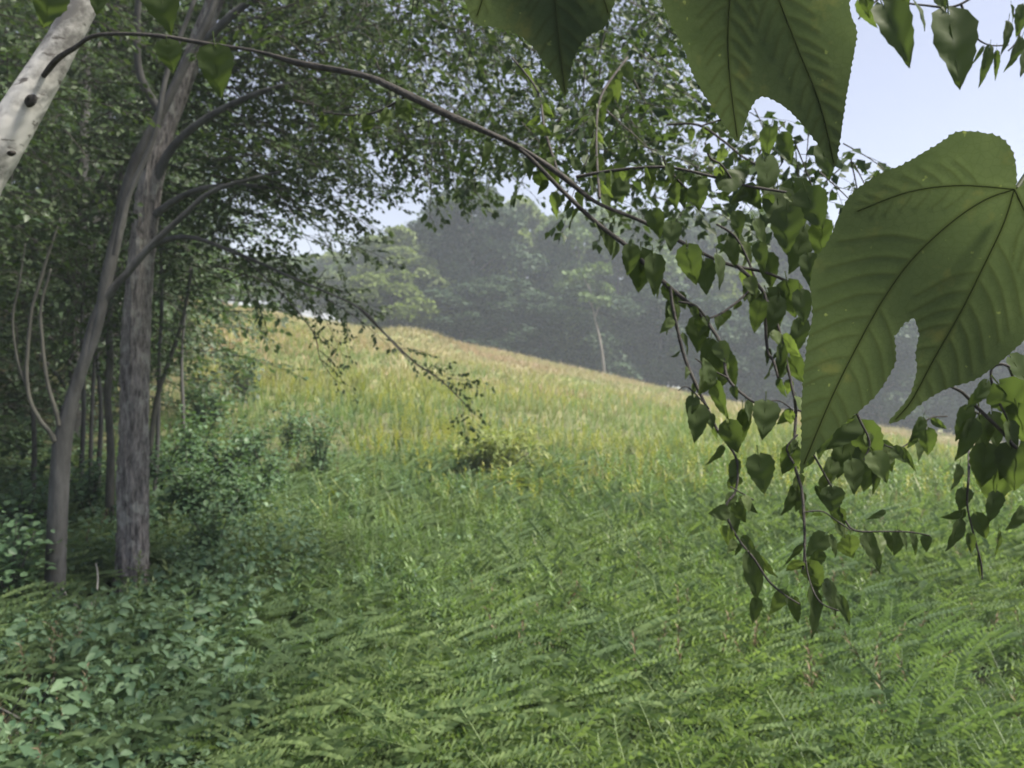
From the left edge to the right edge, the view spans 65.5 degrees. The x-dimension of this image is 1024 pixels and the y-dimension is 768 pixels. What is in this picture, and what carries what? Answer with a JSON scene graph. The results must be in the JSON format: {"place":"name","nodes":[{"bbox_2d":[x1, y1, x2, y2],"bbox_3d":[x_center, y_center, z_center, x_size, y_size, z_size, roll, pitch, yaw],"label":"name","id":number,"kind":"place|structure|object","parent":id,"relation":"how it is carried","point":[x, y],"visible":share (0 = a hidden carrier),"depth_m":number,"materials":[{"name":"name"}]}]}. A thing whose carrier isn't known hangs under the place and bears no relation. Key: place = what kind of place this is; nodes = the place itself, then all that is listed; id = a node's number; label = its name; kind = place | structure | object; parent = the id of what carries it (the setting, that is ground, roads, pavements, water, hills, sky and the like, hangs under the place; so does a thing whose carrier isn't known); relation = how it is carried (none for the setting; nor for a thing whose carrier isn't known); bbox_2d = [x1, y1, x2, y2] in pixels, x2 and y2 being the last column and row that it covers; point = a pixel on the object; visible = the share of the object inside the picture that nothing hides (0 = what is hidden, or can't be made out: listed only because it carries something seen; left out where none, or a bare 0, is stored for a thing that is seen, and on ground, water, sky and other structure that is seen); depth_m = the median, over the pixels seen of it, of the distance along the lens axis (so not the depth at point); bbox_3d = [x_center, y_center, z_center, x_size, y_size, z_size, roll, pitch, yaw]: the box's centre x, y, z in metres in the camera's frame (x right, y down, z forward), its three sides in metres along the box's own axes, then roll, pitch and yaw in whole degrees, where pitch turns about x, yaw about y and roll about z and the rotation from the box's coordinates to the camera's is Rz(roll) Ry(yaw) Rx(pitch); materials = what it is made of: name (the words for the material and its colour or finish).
{"place":"outdoors","nodes":[
{"label":"outdoors","id":0,"kind":"place"},
{"bbox_2d":[0,285,1023,764],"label":"ground","id":1,"kind":"structure","parent":0,"point":[340,447],"depth_m":17.95,"materials":[{"name":"green plant"}]},
{"bbox_2d":[3,687,26,747],"bbox_3d":[-2.191,1.434,3.482,0.886,0.253,0.083,2,3,44],"label":"fallen stick","id":2,"kind":"object","parent":1,"relation":"on","point":[12,710],"visible":0.25,"depth_m":3.45,"materials":[{"name":"brown wood"}]},
{"bbox_2d":[0,207,44,456],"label":"woodland tree","id":3,"kind":"object","parent":1,"relation":"on","point":[3,301],"visible":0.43,"depth_m":8.82,"materials":[{"name":"green plant"}]},
{"bbox_2d":[0,678,53,722],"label":"fallen stick","id":4,"kind":"object","parent":1,"relation":"on","point":[8,713],"visible":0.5,"depth_m":3.40,"materials":[{"name":"brown wood"}]},
{"bbox_2d":[0,335,64,492],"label":"sapling","id":5,"kind":"object","parent":1,"relation":"on","point":[34,442],"visible":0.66,"depth_m":8.18,"materials":[{"name":"green plant"}]},
{"bbox_2d":[0,495,67,602],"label":"shrub","id":6,"kind":"object","parent":1,"relation":"on","point":[8,569],"visible":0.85,"depth_m":5.02,"materials":[{"name":"green plant"}]},
{"bbox_2d":[0,3,83,536],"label":"woodland tree","id":7,"kind":"object","parent":1,"relation":"on","point":[20,415],"visible":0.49,"depth_m":7.61,"materials":[{"name":"green plant"}]},
{"bbox_2d":[0,455,87,535],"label":"shrub","id":8,"kind":"object","parent":1,"relation":"on","point":[32,497],"visible":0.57,"depth_m":6.59,"materials":[{"name":"green plant"}]},
{"bbox_2d":[11,245,125,493],"bbox_3d":[-4.635,-0.060,8.716,1.382,2.988,0.852,-1,2,-37],"label":"sapling","id":9,"kind":"object","parent":1,"relation":"on","point":[83,420],"visible":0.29,"depth_m":8.78,"materials":[{"name":"green plant"}]},
{"bbox_2d":[0,6,136,361],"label":"woodland tree","id":10,"kind":"object","parent":1,"relation":"on","point":[53,194],"visible":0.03,"depth_m":15.38,"materials":[{"name":"green plant"}]},
{"bbox_2d":[37,447,115,516],"bbox_3d":[-4.084,0.964,7.574,0.706,0.930,0.764,-1,2,-25],"label":"shrub","id":11,"kind":"object","parent":1,"relation":"on","point":[94,492],"visible":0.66,"depth_m":7.49,"materials":[{"name":"green plant"}]},
{"bbox_2d":[0,0,153,467],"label":"woodland tree","id":12,"kind":"object","parent":1,"relation":"on","point":[61,390],"visible":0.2,"depth_m":11.43,"materials":[{"name":"green plant"}]},
{"bbox_2d":[62,564,98,613],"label":"fallen branch","id":13,"kind":"object","parent":1,"relation":"on","point":[96,585],"visible":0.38,"depth_m":5.22,"materials":[{"name":"grey wood"}]},
{"bbox_2d":[39,225,123,473],"bbox_3d":[-4.977,-0.206,9.362,1.268,3.205,0.938,-1,2,-25],"label":"sapling","id":14,"kind":"object","parent":1,"relation":"on","point":[91,430],"visible":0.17,"depth_m":9.29,"materials":[{"name":"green plant"}]},
{"bbox_2d":[38,256,125,485],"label":"sapling","id":15,"kind":"object","parent":1,"relation":"on","point":[100,424],"visible":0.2,"depth_m":8.98,"materials":[{"name":"green plant"}]},
{"bbox_2d":[44,130,176,521],"bbox_3d":[-3.603,-0.418,7.229,1.067,3.822,1.024,-1,2,-30],"label":"sapling","id":16,"kind":"object","parent":1,"relation":"on","point":[110,474],"visible":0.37,"depth_m":7.17,"materials":[{"name":"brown plant"}]},
{"bbox_2d":[3,30,224,298],"bbox_3d":[-13.323,-7.099,25.720,8.471,11.637,8.503,1,2,21],"label":"woodland tree","id":17,"kind":"object","parent":1,"relation":"on","point":[110,114],"depth_m":25.79,"materials":[{"name":"green plant"}]},
{"bbox_2d":[5,7,222,242],"bbox_3d":[-15.929,-9.272,30.937,9.397,13.404,9.778,-1,2,-20],"label":"woodland tree","id":18,"kind":"object","parent":1,"relation":"on","point":[132,135],"depth_m":30.86,"materials":[{"name":"green plant"}]},
{"bbox_2d":[0,103,229,376],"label":"woodland tree","id":19,"kind":"object","parent":1,"relation":"on","point":[192,353],"visible":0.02,"depth_m":21.09,"materials":[{"name":"green plant"}]},
{"bbox_2d":[3,102,233,346],"bbox_3d":[-12.323,-4.402,23.982,6.820,7.373,6.105,1,2,19],"label":"woodland tree","id":20,"kind":"object","parent":1,"relation":"on","point":[101,230],"visible":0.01,"depth_m":23.52,"materials":[{"name":"green plant"}]},
{"bbox_2d":[36,64,234,262],"bbox_3d":[-17.891,-9.974,36.871,9.211,12.606,9.177,1,2,33],"label":"woodland tree","id":21,"kind":"object","parent":1,"relation":"on","point":[180,175],"depth_m":37.91,"materials":[{"name":"green plant"}]},
{"bbox_2d":[0,108,277,431],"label":"woodland tree","id":22,"kind":"object","parent":1,"relation":"on","point":[167,399],"visible":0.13,"depth_m":14.80,"materials":[{"name":"green plant"}]},
{"bbox_2d":[0,4,279,368],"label":"woodland tree","id":23,"kind":"object","parent":1,"relation":"on","point":[180,295],"visible":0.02,"depth_m":20.75,"materials":[{"name":"green plant"}]},
{"bbox_2d":[0,1,292,392],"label":"woodland tree","id":24,"kind":"object","parent":1,"relation":"on","point":[108,228],"visible":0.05,"depth_m":16.89,"materials":[{"name":"green plant"}]},
{"bbox_2d":[0,0,314,437],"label":"woodland tree","id":25,"kind":"object","parent":1,"relation":"on","point":[84,160],"visible":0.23,"depth_m":12.43,"materials":[{"name":"green plant"}]},
{"bbox_2d":[117,420,201,484],"bbox_3d":[-4.210,0.895,9.565,0.917,0.951,0.730,2,3,44],"label":"shrub","id":26,"kind":"object","parent":1,"relation":"on","point":[172,452],"visible":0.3,"depth_m":9.49,"materials":[{"name":"green plant"}]},
{"bbox_2d":[101,225,231,496],"bbox_3d":[-3.587,-0.114,8.392,1.002,3.146,1.336,1,2,38],"label":"sapling","id":27,"kind":"object","parent":1,"relation":"on","point":[157,440],"visible":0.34,"depth_m":8.38,"materials":[{"name":"green plant"}]},
{"bbox_2d":[149,257,236,478],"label":"sapling","id":28,"kind":"object","parent":1,"relation":"on","point":[162,380],"visible":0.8,"depth_m":7.59,"materials":[{"name":"green plant"}]},
{"bbox_2d":[162,534,229,579],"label":"shrub","id":29,"kind":"object","parent":1,"relation":"on","point":[188,555],"visible":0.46,"depth_m":5.62,"materials":[{"name":"green plant"}]},
{"bbox_2d":[161,391,234,471],"bbox_3d":[-4.120,0.711,10.471,0.941,1.240,1.019,-1,2,-22],"label":"shrub","id":30,"kind":"object","parent":1,"relation":"on","point":[192,426],"visible":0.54,"depth_m":10.46,"materials":[{"name":"green plant"}]},
{"bbox_2d":[156,254,239,470],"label":"sapling","id":31,"kind":"object","parent":1,"relation":"on","point":[182,374],"visible":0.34,"depth_m":10.48,"materials":[{"name":"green plant"}]},
{"bbox_2d":[149,437,248,519],"bbox_3d":[-3.008,0.955,7.402,0.959,0.994,0.763,2,2,41],"label":"shrub","id":32,"kind":"object","parent":1,"relation":"on","point":[176,494],"visible":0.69,"depth_m":7.36,"materials":[{"name":"green plant"}]},
{"bbox_2d":[171,372,237,437],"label":"shrub","id":33,"kind":"object","parent":1,"relation":"on","point":[207,400],"visible":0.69,"depth_m":13.44,"materials":[{"name":"green plant"}]},
{"bbox_2d":[0,0,415,601],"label":"forked tree","id":34,"kind":"object","parent":1,"relation":"on","point":[62,442],"visible":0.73,"depth_m":5.18,"materials":[{"name":"green plant"}]},
{"bbox_2d":[169,486,252,558],"bbox_3d":[-2.325,1.139,6.175,0.549,0.724,0.594,1,2,23],"label":"shrub","id":35,"kind":"object","parent":1,"relation":"on","point":[199,522],"visible":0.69,"depth_m":6.17,"materials":[{"name":"green plant"}]},
{"bbox_2d":[182,250,253,293],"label":"broadleaf tree","id":36,"kind":"object","parent":1,"relation":"on","point":[230,262],"visible":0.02,"depth_m":89.53,"materials":[{"name":"green plant"}]},
{"bbox_2d":[188,406,267,488],"bbox_3d":[-3.281,0.834,9.296,0.934,1.137,0.863,0,2,0],"label":"shrub","id":37,"kind":"object","parent":1,"relation":"on","point":[247,441],"visible":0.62,"depth_m":9.19,"materials":[{"name":"green plant"}]},
{"bbox_2d":[207,341,267,402],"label":"shrub","id":38,"kind":"object","parent":1,"relation":"on","point":[247,379],"visible":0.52,"depth_m":17.93,"materials":[{"name":"green plant"}]},
{"bbox_2d":[192,455,286,519],"bbox_3d":[-2.605,1.053,7.620,0.751,0.778,0.597,0,2,13],"label":"shrub","id":39,"kind":"object","parent":1,"relation":"on","point":[238,480],"visible":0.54,"depth_m":7.60,"materials":[{"name":"green plant"}]},
{"bbox_2d":[202,256,287,302],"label":"broadleaf tree","id":40,"kind":"object","parent":1,"relation":"on","point":[233,297],"visible":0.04,"depth_m":90.22,"materials":[{"name":"green plant"}]},
{"bbox_2d":[0,0,495,592],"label":"furrowed tree","id":41,"kind":"object","parent":1,"relation":"on","point":[132,486],"visible":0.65,"depth_m":5.77,"materials":[{"name":"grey plant"}]},
{"bbox_2d":[0,401,496,767],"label":"vine cover","id":42,"kind":"object","parent":1,"relation":"on","point":[76,645],"visible":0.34,"depth_m":4.14,"materials":[{"name":"green plant"}]},
{"bbox_2d":[219,411,282,469],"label":"shrub","id":43,"kind":"object","parent":1,"relation":"on","point":[262,446],"visible":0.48,"depth_m":11.15,"materials":[{"name":"green plant"}]},
{"bbox_2d":[240,433,302,492],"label":"shrub","id":44,"kind":"object","parent":1,"relation":"on","point":[275,463],"visible":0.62,"depth_m":9.23,"materials":[{"name":"green plant"}]},
{"bbox_2d":[236,256,330,312],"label":"broadleaf tree","id":45,"kind":"object","parent":1,"relation":"on","point":[322,300],"visible":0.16,"depth_m":90.94,"materials":[{"name":"green plant"}]},
{"bbox_2d":[265,395,319,455],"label":"shrub","id":46,"kind":"object","parent":1,"relation":"on","point":[290,431],"visible":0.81,"depth_m":12.51,"materials":[{"name":"green plant"}]},
{"bbox_2d":[260,253,350,316],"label":"broadleaf tree","id":47,"kind":"object","parent":1,"relation":"on","point":[318,265],"visible":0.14,"depth_m":92.39,"materials":[{"name":"green plant"}]},
{"bbox_2d":[287,403,348,473],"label":"shrub","id":48,"kind":"object","parent":1,"relation":"on","point":[320,453],"visible":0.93,"depth_m":10.43,"materials":[{"name":"green plant"}]},
{"bbox_2d":[314,247,361,314],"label":"broadleaf tree","id":49,"kind":"object","parent":1,"relation":"on","point":[326,255],"visible":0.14,"depth_m":89.12,"materials":[{"name":"green plant"}]},
{"bbox_2d":[319,234,415,313],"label":"broadleaf tree","id":50,"kind":"object","parent":1,"relation":"on","point":[349,267],"visible":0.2,"depth_m":83.72,"materials":[{"name":"green plant"}]},
{"bbox_2d":[337,269,438,329],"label":"broadleaf tree","id":51,"kind":"object","parent":1,"relation":"on","point":[390,289],"visible":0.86,"depth_m":61.85,"materials":[{"name":"green plant"}]},
{"bbox_2d":[352,224,456,320],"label":"broadleaf tree","id":52,"kind":"object","parent":1,"relation":"on","point":[409,249],"visible":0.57,"depth_m":67.21,"materials":[{"name":"green plant"}]},
{"bbox_2d":[385,297,459,336],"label":"broadleaf tree","id":53,"kind":"object","parent":1,"relation":"on","point":[442,308],"visible":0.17,"depth_m":64.22,"materials":[{"name":"green plant"}]},
{"bbox_2d":[381,209,480,285],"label":"broadleaf tree","id":54,"kind":"object","parent":1,"relation":"on","point":[429,242],"depth_m":79.13,"materials":[{"name":"green plant"}]},
{"bbox_2d":[418,281,522,344],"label":"broadleaf tree","id":55,"kind":"object","parent":1,"relation":"on","point":[447,297],"visible":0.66,"depth_m":64.18,"materials":[{"name":"green plant"}]},
{"bbox_2d":[0,0,947,638],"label":"birch tree","id":56,"kind":"object","parent":1,"relation":"on","point":[864,454],"visible":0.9,"depth_m":1.69,"materials":[{"name":"green plant"}]},
{"bbox_2d":[855,0,1023,89],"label":"hanging branch","id":57,"kind":"object","parent":56,"relation":"hanging from","point":[955,35],"visible":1,"depth_m":1.42,"materials":[{"name":"green plant"}]},
{"bbox_2d":[940,352,1023,579],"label":"hanging branch","id":58,"kind":"object","parent":56,"relation":"hanging from","point":[997,467],"visible":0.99,"depth_m":1.15,"materials":[{"name":"green plant"}]},
{"bbox_2d":[404,184,554,330],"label":"broadleaf tree","id":59,"kind":"object","parent":1,"relation":"on","point":[493,240],"visible":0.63,"depth_m":69.65,"materials":[{"name":"green plant"}]},
{"bbox_2d":[437,419,550,474],"bbox_3d":[-0.263,0.912,10.451,1.374,0.898,1.146,-1,2,-37],"label":"shrub","id":60,"kind":"object","parent":1,"relation":"on","point":[493,445],"visible":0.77,"depth_m":10.31,"materials":[{"name":"green plant"}]},
{"bbox_2d":[448,274,563,353],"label":"broadleaf tree","id":61,"kind":"object","parent":1,"relation":"on","point":[506,288],"visible":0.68,"depth_m":64.70,"materials":[{"name":"green plant"}]},
{"bbox_2d":[0,414,1023,767],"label":"fern cover","id":62,"kind":"object","parent":1,"relation":"on","point":[426,700],"visible":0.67,"depth_m":4.10,"materials":[{"name":"green plant"}]},
{"bbox_2d":[0,416,1023,765],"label":"dead stem cover","id":63,"kind":"object","parent":1,"relation":"on","point":[876,656],"visible":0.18,"depth_m":4.03,"materials":[{"name":"brown plant"}]},
{"bbox_2d":[0,484,1023,767],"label":"herb cover","id":64,"kind":"object","parent":1,"relation":"on","point":[428,590],"visible":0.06,"depth_m":4.42,"materials":[{"name":"green plant"}]},
{"bbox_2d":[473,464,579,489],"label":"fern clump","id":65,"kind":"object","parent":1,"relation":"on","point":[520,479],"visible":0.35,"depth_m":9.82,"materials":[{"name":"green plant"}]},
{"bbox_2d":[482,193,571,319],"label":"broadleaf tree","id":66,"kind":"object","parent":1,"relation":"on","point":[535,218],"visible":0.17,"depth_m":73.56,"materials":[{"name":"green plant"}]},
{"bbox_2d":[527,230,532,285],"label":"broadleaf tree","id":67,"kind":"object","parent":1,"relation":"on","point":[530,247],"depth_m":87.52,"materials":[{"name":"green plant"}]},
{"bbox_2d":[481,295,584,362],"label":"broadleaf tree","id":68,"kind":"object","parent":1,"relation":"on","point":[542,352],"visible":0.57,"depth_m":64.79,"materials":[{"name":"green plant"}]},
{"bbox_2d":[112,316,1023,767],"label":"weed cover","id":69,"kind":"object","parent":1,"relation":"on","point":[495,518],"visible":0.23,"depth_m":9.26,"materials":[{"name":"green plant"}]},
{"bbox_2d":[553,315,594,368],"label":"broadleaf tree","id":70,"kind":"object","parent":1,"relation":"on","point":[565,346],"visible":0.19,"depth_m":65.67,"materials":[{"name":"green plant"}]},
{"bbox_2d":[525,205,628,342],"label":"broadleaf tree","id":71,"kind":"object","parent":1,"relation":"on","point":[580,232],"visible":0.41,"depth_m":71.50,"materials":[{"name":"green plant"}]},
{"bbox_2d":[554,449,600,470],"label":"weed clump","id":72,"kind":"object","parent":1,"relation":"on","point":[581,462],"visible":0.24,"depth_m":10.83,"materials":[{"name":"green plant"}]},
{"bbox_2d":[532,283,630,371],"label":"broadleaf tree","id":73,"kind":"object","parent":1,"relation":"on","point":[585,312],"visible":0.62,"depth_m":64.45,"materials":[{"name":"green plant"}]},
{"bbox_2d":[561,261,614,372],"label":"leaning tree","id":74,"kind":"object","parent":1,"relation":"on","point":[579,276],"visible":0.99,"depth_m":61.76,"materials":[{"name":"green plant"}]},
{"bbox_2d":[165,297,1020,450],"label":"dry grass cover","id":75,"kind":"object","parent":1,"relation":"on","point":[545,364],"visible":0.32,"depth_m":40.51,"materials":[{"name":"beige plant"}]},
{"bbox_2d":[585,243,625,292],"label":"broadleaf tree","id":76,"kind":"object","parent":1,"relation":"on","point":[611,275],"depth_m":87.75,"materials":[{"name":"green plant"}]},
{"bbox_2d":[188,298,1023,553],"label":"grass cover","id":77,"kind":"object","parent":1,"relation":"on","point":[548,405],"depth_m":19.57,"materials":[{"name":"green plant"}]},
{"bbox_2d":[559,293,669,379],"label":"broadleaf tree","id":78,"kind":"object","parent":1,"relation":"on","point":[616,313],"visible":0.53,"depth_m":64.39,"materials":[{"name":"green plant"}]},
{"bbox_2d":[583,211,645,347],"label":"broadleaf tree","id":79,"kind":"object","parent":1,"relation":"on","point":[609,280],"visible":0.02,"depth_m":77.18,"materials":[{"name":"green plant"}]},
{"bbox_2d":[610,278,694,385],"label":"broadleaf tree","id":80,"kind":"object","parent":1,"relation":"on","point":[642,355],"visible":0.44,"depth_m":65.46,"materials":[{"name":"green plant"}]},
{"bbox_2d":[614,208,699,350],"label":"broadleaf tree","id":81,"kind":"object","parent":1,"relation":"on","point":[676,272],"visible":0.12,"depth_m":71.62,"materials":[{"name":"green plant"}]},
{"bbox_2d":[343,426,1023,616],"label":"grass cover","id":82,"kind":"object","parent":1,"relation":"on","point":[391,525],"depth_m":7.96,"materials":[{"name":"green plant"}]},
{"bbox_2d":[664,210,732,385],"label":"broadleaf tree","id":83,"kind":"object","parent":1,"relation":"on","point":[691,235],"visible":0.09,"depth_m":72.51,"materials":[{"name":"green plant"}]},
{"bbox_2d":[645,293,768,398],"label":"broadleaf tree","id":84,"kind":"object","parent":1,"relation":"on","point":[731,337],"visible":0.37,"depth_m":62.73,"materials":[{"name":"green plant"}]},
{"bbox_2d":[683,215,777,400],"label":"broadleaf tree","id":85,"kind":"object","parent":1,"relation":"on","point":[727,289],"visible":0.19,"depth_m":70.04,"materials":[{"name":"green plant"}]},
{"bbox_2d":[465,0,1023,473],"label":"sapling branch","id":86,"kind":"object","parent":1,"relation":"on","point":[931,240],"visible":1,"depth_m":0.49,"materials":[{"name":"green plant"}]},
{"bbox_2d":[690,293,808,401],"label":"broadleaf tree","id":87,"kind":"object","parent":1,"relation":"on","point":[754,350],"visible":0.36,"depth_m":62.24,"materials":[{"name":"green plant"}]},
{"bbox_2d":[737,208,801,373],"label":"broadleaf tree","id":88,"kind":"object","parent":1,"relation":"on","point":[781,269],"visible":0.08,"depth_m":72.25,"materials":[{"name":"green plant"}]},
{"bbox_2d":[743,306,812,410],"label":"broadleaf tree","id":89,"kind":"object","parent":1,"relation":"on","point":[788,317],"visible":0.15,"depth_m":64.58,"materials":[{"name":"green plant"}]},
{"bbox_2d":[788,313,812,411],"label":"broadleaf tree","id":90,"kind":"object","parent":1,"relation":"on","point":[798,383],"visible":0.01,"depth_m":67.00,"materials":[{"name":"green plant"}]},
{"bbox_2d":[769,214,834,291],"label":"broadleaf tree","id":91,"kind":"object","parent":1,"relation":"on","point":[779,251],"visible":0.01,"depth_m":73.01,"materials":[{"name":"green plant"}]},
{"bbox_2d":[858,318,928,424],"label":"broadleaf tree","id":92,"kind":"object","parent":1,"relation":"on","point":[890,400],"visible":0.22,"depth_m":63.53,"materials":[{"name":"green plant"}]},
{"bbox_2d":[874,320,984,428],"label":"broadleaf tree","id":93,"kind":"object","parent":1,"relation":"on","point":[934,404],"visible":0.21,"depth_m":64.46,"materials":[{"name":"green plant"}]},
{"bbox_2d":[928,351,1022,435],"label":"broadleaf tree","id":94,"kind":"object","parent":1,"relation":"on","point":[1005,373],"visible":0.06,"depth_m":64.72,"materials":[{"name":"green plant"}]},
{"bbox_2d":[958,341,1023,442],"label":"broadleaf tree","id":95,"kind":"object","parent":1,"relation":"on","point":[983,404],"visible":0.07,"depth_m":63.88,"materials":[{"name":"green plant"}]},
{"bbox_2d":[0,0,1023,388],"label":"sky","id":96,"kind":"structure","parent":0,"point":[894,112],"materials":[{"name":"white"}]}
]}

